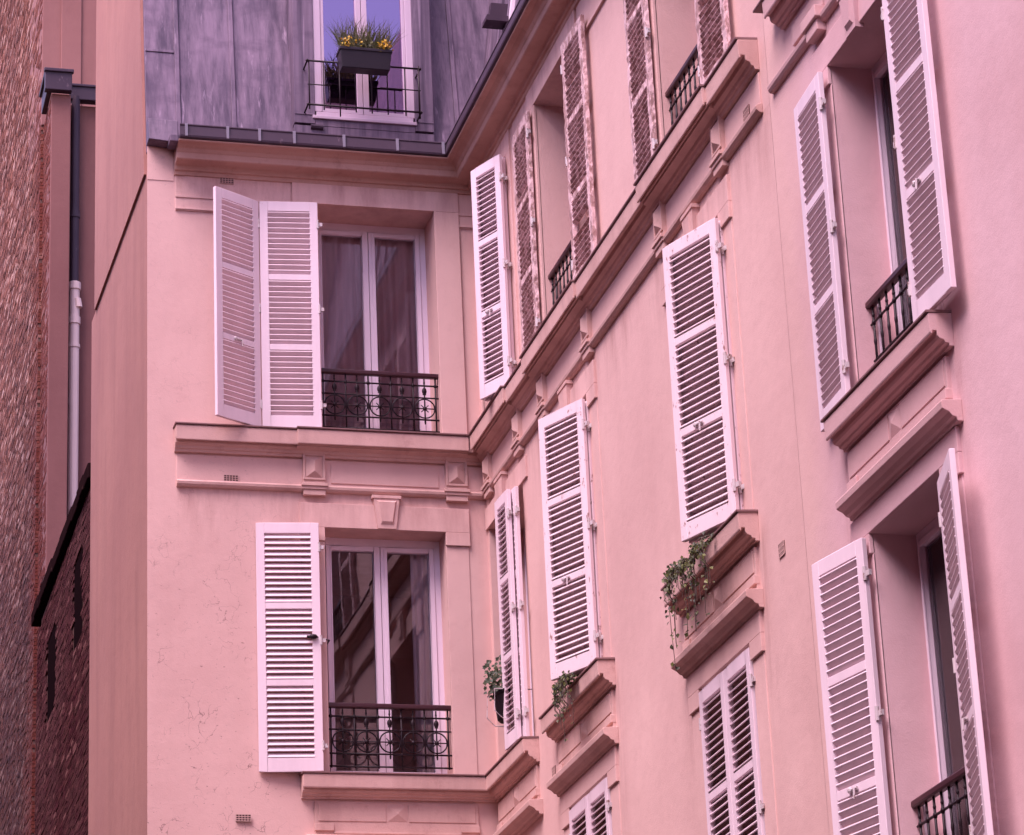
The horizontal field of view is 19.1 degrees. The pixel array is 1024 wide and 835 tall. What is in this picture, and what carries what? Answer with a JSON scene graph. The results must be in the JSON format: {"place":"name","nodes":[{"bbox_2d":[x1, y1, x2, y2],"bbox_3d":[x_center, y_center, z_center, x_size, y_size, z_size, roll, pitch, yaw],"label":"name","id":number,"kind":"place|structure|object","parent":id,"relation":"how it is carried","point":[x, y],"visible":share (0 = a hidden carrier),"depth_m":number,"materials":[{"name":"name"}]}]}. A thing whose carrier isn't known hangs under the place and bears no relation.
{"place":"outdoors","nodes":[
{"label":"outdoors","id":0,"kind":"place"},
{"bbox_2d":[0,0,95,834],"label":"brown building","id":1,"kind":"structure","parent":0,"point":[47,149],"depth_m":40.90,"materials":[{"name":"brick"}]},
{"bbox_2d":[88,0,829,834],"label":"apartment building","id":2,"kind":"structure","parent":0,"point":[574,202],"depth_m":27.79,"materials":[{"name":"paint"}]},
{"bbox_2d":[321,14,404,75],"bbox_3d":[-1.440,-3.713,29.957,0.904,0.616,0.383,3,-22,-14],"label":"flower box","id":3,"kind":"object","parent":2,"relation":"attached to","point":[368,54],"visible":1,"depth_m":29.90,"materials":[{"name":"grey plastic"}]},
{"bbox_2d":[321,236,419,429],"bbox_3d":[-1.408,-0.820,29.773,1.260,2.350,0.073,3,-22,-14],"label":"curtain","id":4,"kind":"object","parent":2,"relation":"hanging from","point":[343,311],"visible":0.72,"depth_m":29.82,"materials":[{"name":"fabric"}]},
{"bbox_2d":[318,222,431,430],"bbox_3d":[-1.387,-0.790,29.684,1.220,2.438,0.074,3,-22,-14],"label":"window","id":5,"kind":"structure","parent":2,"relation":"in","point":[367,234],"depth_m":29.85,"materials":[{"name":"white paint"}]},
{"bbox_2d":[325,537,446,773],"bbox_3d":[-1.210,2.259,28.376,1.220,2.418,0.074,3,-22,-14],"label":"window","id":6,"kind":"structure","parent":2,"relation":"in","point":[379,549],"depth_m":28.49,"materials":[{"name":"white paint"}]},
{"bbox_2d":[410,555,434,772],"bbox_3d":[-0.792,2.277,28.557,0.280,2.350,0.057,3,-22,-14],"label":"curtain","id":7,"kind":"object","parent":2,"relation":"hanging from","point":[421,631],"visible":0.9,"depth_m":28.57,"materials":[{"name":"white fabric"}]},
{"bbox_2d":[482,655,531,727],"bbox_3d":[-0.065,2.459,27.416,0.409,0.665,0.483,3,-22,-14],"label":"hanging planter","id":8,"kind":"object","parent":2,"relation":"hanging from","point":[497,690],"visible":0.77,"depth_m":27.31,"materials":[{"name":"ceramic"}]},
{"bbox_2d":[523,528,533,735],"bbox_3d":[0.328,1.956,27.807,0.074,2.447,1.340,3,-22,-14],"label":"window","id":9,"kind":"structure","parent":2,"relation":"in","point":[524,528],"depth_m":28.36,"materials":[{"name":"white paint"}]},
{"bbox_2d":[551,670,578,741],"bbox_3d":[0.450,2.370,24.887,0.169,0.569,0.495,3,-22,-14],"label":"trailing ivy","id":10,"kind":"object","parent":2,"relation":"attached to","point":[563,682],"visible":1,"depth_m":24.90,"materials":[{"name":"green plant"}]},
{"bbox_2d":[659,531,714,669],"bbox_3d":[1.282,1.322,21.761,0.165,0.794,1.028,3,-22,-14],"label":"trailing ivy","id":11,"kind":"object","parent":2,"relation":"attached to","point":[672,573],"visible":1,"depth_m":21.78,"materials":[{"name":"green plant"}]},
{"bbox_2d":[744,689,757,834],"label":"window","id":12,"kind":"structure","parent":2,"relation":"in","point":[746,698],"depth_m":22.01,"materials":[{"name":"white paint"}]},
{"bbox_2d":[753,0,1023,834],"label":"apartment building","id":13,"kind":"structure","parent":0,"point":[898,134],"depth_m":18.52,"materials":[{"name":"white paint"}]},
{"bbox_2d":[871,50,912,332],"bbox_3d":[2.603,-1.411,19.253,0.074,2.447,1.240,3,-22,-14],"label":"window","id":14,"kind":"structure","parent":13,"relation":"in","point":[880,72],"depth_m":19.82,"materials":[{"name":"white paint"}]},
{"bbox_2d":[916,516,970,834],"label":"window","id":15,"kind":"structure","parent":13,"relation":"in","point":[935,603],"depth_m":18.59,"materials":[{"name":"white paint"}]},
{"label":"ground","id":16,"kind":"structure","parent":0,"visible":0},
{"bbox_2d":[31,463,90,834],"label":"brick outbuilding","id":17,"kind":"structure","parent":16,"relation":"on","point":[60,616],"depth_m":34.66,"materials":[{"name":"brown brick"}]},
{"bbox_2d":[47,625,56,722],"bbox_3d":[-5.506,3.049,36.348,0.005,1.000,0.940,3,-22,-14],"label":"slit window","id":18,"kind":"structure","parent":17,"relation":"in","point":[52,641],"depth_m":36.37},
{"bbox_2d":[74,547,82,649],"bbox_3d":[-4.839,2.034,33.892,0.005,0.990,0.800,3,-22,-14],"label":"slit window","id":19,"kind":"structure","parent":17,"relation":"in","point":[78,602],"depth_m":33.90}
]}

